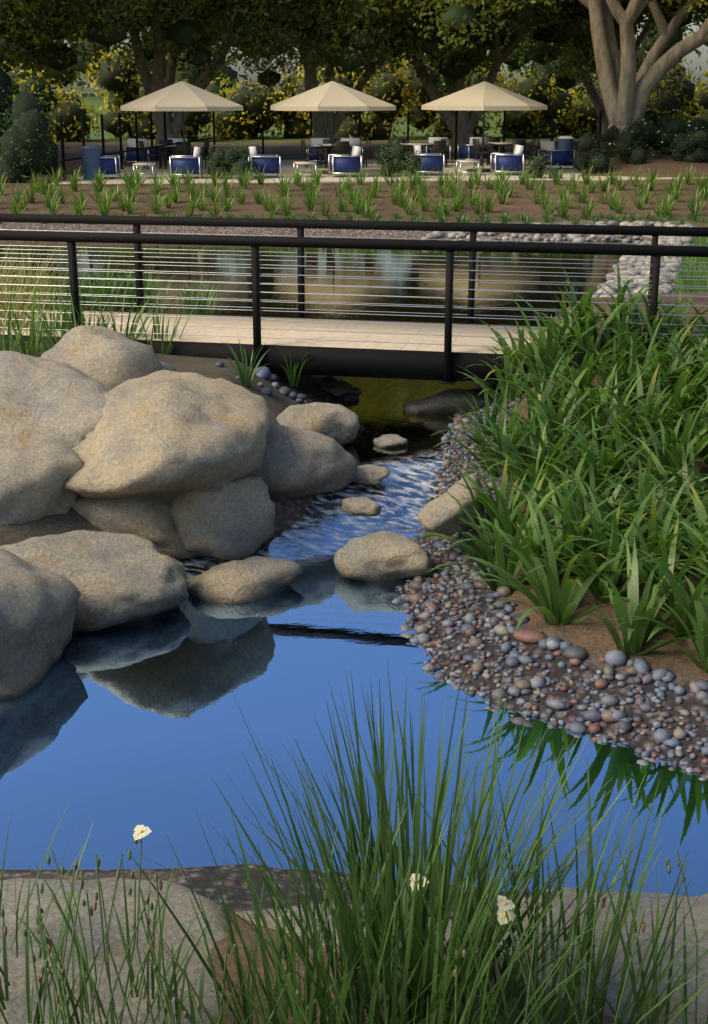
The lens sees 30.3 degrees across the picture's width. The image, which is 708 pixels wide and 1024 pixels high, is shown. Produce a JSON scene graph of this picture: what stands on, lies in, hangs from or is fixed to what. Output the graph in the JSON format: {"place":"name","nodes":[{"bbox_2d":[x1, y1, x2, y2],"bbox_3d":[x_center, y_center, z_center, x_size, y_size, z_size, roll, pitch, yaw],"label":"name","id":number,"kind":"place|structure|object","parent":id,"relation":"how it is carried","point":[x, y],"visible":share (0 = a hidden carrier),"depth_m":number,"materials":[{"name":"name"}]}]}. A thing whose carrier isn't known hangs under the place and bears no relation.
{"place":"outdoors","nodes":[
{"label":"outdoors","id":0,"kind":"place"},
{"bbox_2d":[0,240,707,895],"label":"stream water","id":1,"kind":"structure","parent":0,"point":[118,734],"depth_m":7.55,"materials":[{"name":"blue liquid"}]},
{"bbox_2d":[0,91,707,1023],"bbox_3d":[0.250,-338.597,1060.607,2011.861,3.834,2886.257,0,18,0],"label":"ground","id":2,"kind":"structure","parent":0,"point":[592,637],"depth_m":10.93,"materials":[{"name":"brown soil"}]},
{"bbox_2d":[0,660,707,1023],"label":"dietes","id":3,"kind":"object","parent":2,"relation":"on","point":[422,992],"depth_m":4.28,"materials":[{"name":"green plant"}]},
{"bbox_2d":[0,837,697,1023],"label":"stems","id":4,"kind":"object","parent":3,"relation":"attached to","point":[63,1009],"visible":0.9,"depth_m":4.18,"materials":[{"name":"green plant"}]},
{"bbox_2d":[0,325,707,1023],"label":"boulders","id":5,"kind":"object","parent":2,"relation":"on","point":[146,461],"visible":0.8,"depth_m":9.30,"materials":[{"name":"stone"}]},
{"bbox_2d":[0,164,707,672],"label":"strap leaf planting","id":6,"kind":"object","parent":2,"relation":"on","point":[672,380],"visible":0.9,"depth_m":10.79,"materials":[{"name":"green plant"}]},
{"bbox_2d":[0,213,707,384],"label":"steel bridge frame","id":7,"kind":"object","parent":2,"relation":"on","point":[446,365],"visible":0.38,"depth_m":12.91,"materials":[{"name":"black metal"}]},
{"bbox_2d":[0,308,552,353],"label":"bridge deck","id":8,"kind":"structure","parent":7,"relation":"on","point":[300,325],"depth_m":13.71,"materials":[{"name":"beige wood"}]},
{"bbox_2d":[0,229,707,354],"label":"cable railing wires","id":9,"kind":"object","parent":7,"relation":"attached to","point":[342,285],"visible":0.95,"depth_m":13.13,"materials":[{"name":"silver metal"}]},
{"bbox_2d":[0,0,707,140],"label":"shrubs","id":10,"kind":"object","parent":2,"relation":"on","point":[110,83],"visible":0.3,"depth_m":70.04,"materials":[{"name":"green plant"}]},
{"bbox_2d":[0,0,707,102],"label":"tree foliage","id":11,"kind":"object","parent":2,"relation":"on","point":[176,31],"visible":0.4,"depth_m":47.22,"materials":[{"name":"green plant"}]},
{"bbox_2d":[0,0,707,141],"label":"hedge and trees","id":12,"kind":"object","parent":2,"relation":"on","point":[510,71],"visible":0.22,"depth_m":70.26,"materials":[{"name":"green plant"}]},
{"bbox_2d":[0,48,707,182],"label":"shrub foliage","id":13,"kind":"object","parent":2,"relation":"on","point":[396,160],"visible":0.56,"depth_m":38.92,"materials":[{"name":"green plant"}]},
{"bbox_2d":[609,108,702,144],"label":"flowers","id":14,"kind":"object","parent":13,"relation":"attached to","point":[659,130],"visible":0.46,"depth_m":42.20,"materials":[{"name":"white plant"}]},
{"bbox_2d":[0,0,707,155],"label":"tree trunks","id":15,"kind":"object","parent":2,"relation":"on","point":[626,91],"visible":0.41,"depth_m":45.68,"materials":[{"name":"wood"}]},
{"bbox_2d":[52,159,705,183],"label":"patio paving","id":16,"kind":"structure","parent":2,"relation":"on","point":[286,165],"depth_m":39.45,"materials":[{"name":"beige stone"}]},
{"bbox_2d":[81,136,574,179],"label":"patio furniture","id":17,"kind":"object","parent":16,"relation":"on","point":[349,155],"visible":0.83,"depth_m":42.22,"materials":[{"name":"blue fabric"}]},
{"bbox_2d":[59,110,601,180],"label":"posts","id":18,"kind":"object","parent":16,"relation":"on","point":[121,152],"visible":0.67,"depth_m":43.57,"materials":[{"name":"black metal"}]},
{"bbox_2d":[120,76,547,174],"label":"umbrella frames","id":19,"kind":"structure","parent":16,"relation":"on","point":[485,170],"depth_m":40.05,"materials":[{"name":"metal"}]},
{"bbox_2d":[120,81,546,110],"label":"patio umbrella canopies","id":20,"kind":"object","parent":19,"relation":"attached to","point":[328,96],"visible":1,"depth_m":38.82,"materials":[{"name":"beige fabric"}]},
{"bbox_2d":[215,220,707,779],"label":"river cobbles","id":21,"kind":"object","parent":2,"relation":"on","point":[637,668],"visible":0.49,"depth_m":8.22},
{"bbox_2d":[51,14,707,90],"label":"sky","id":22,"kind":"structure","parent":0,"point":[697,61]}
]}

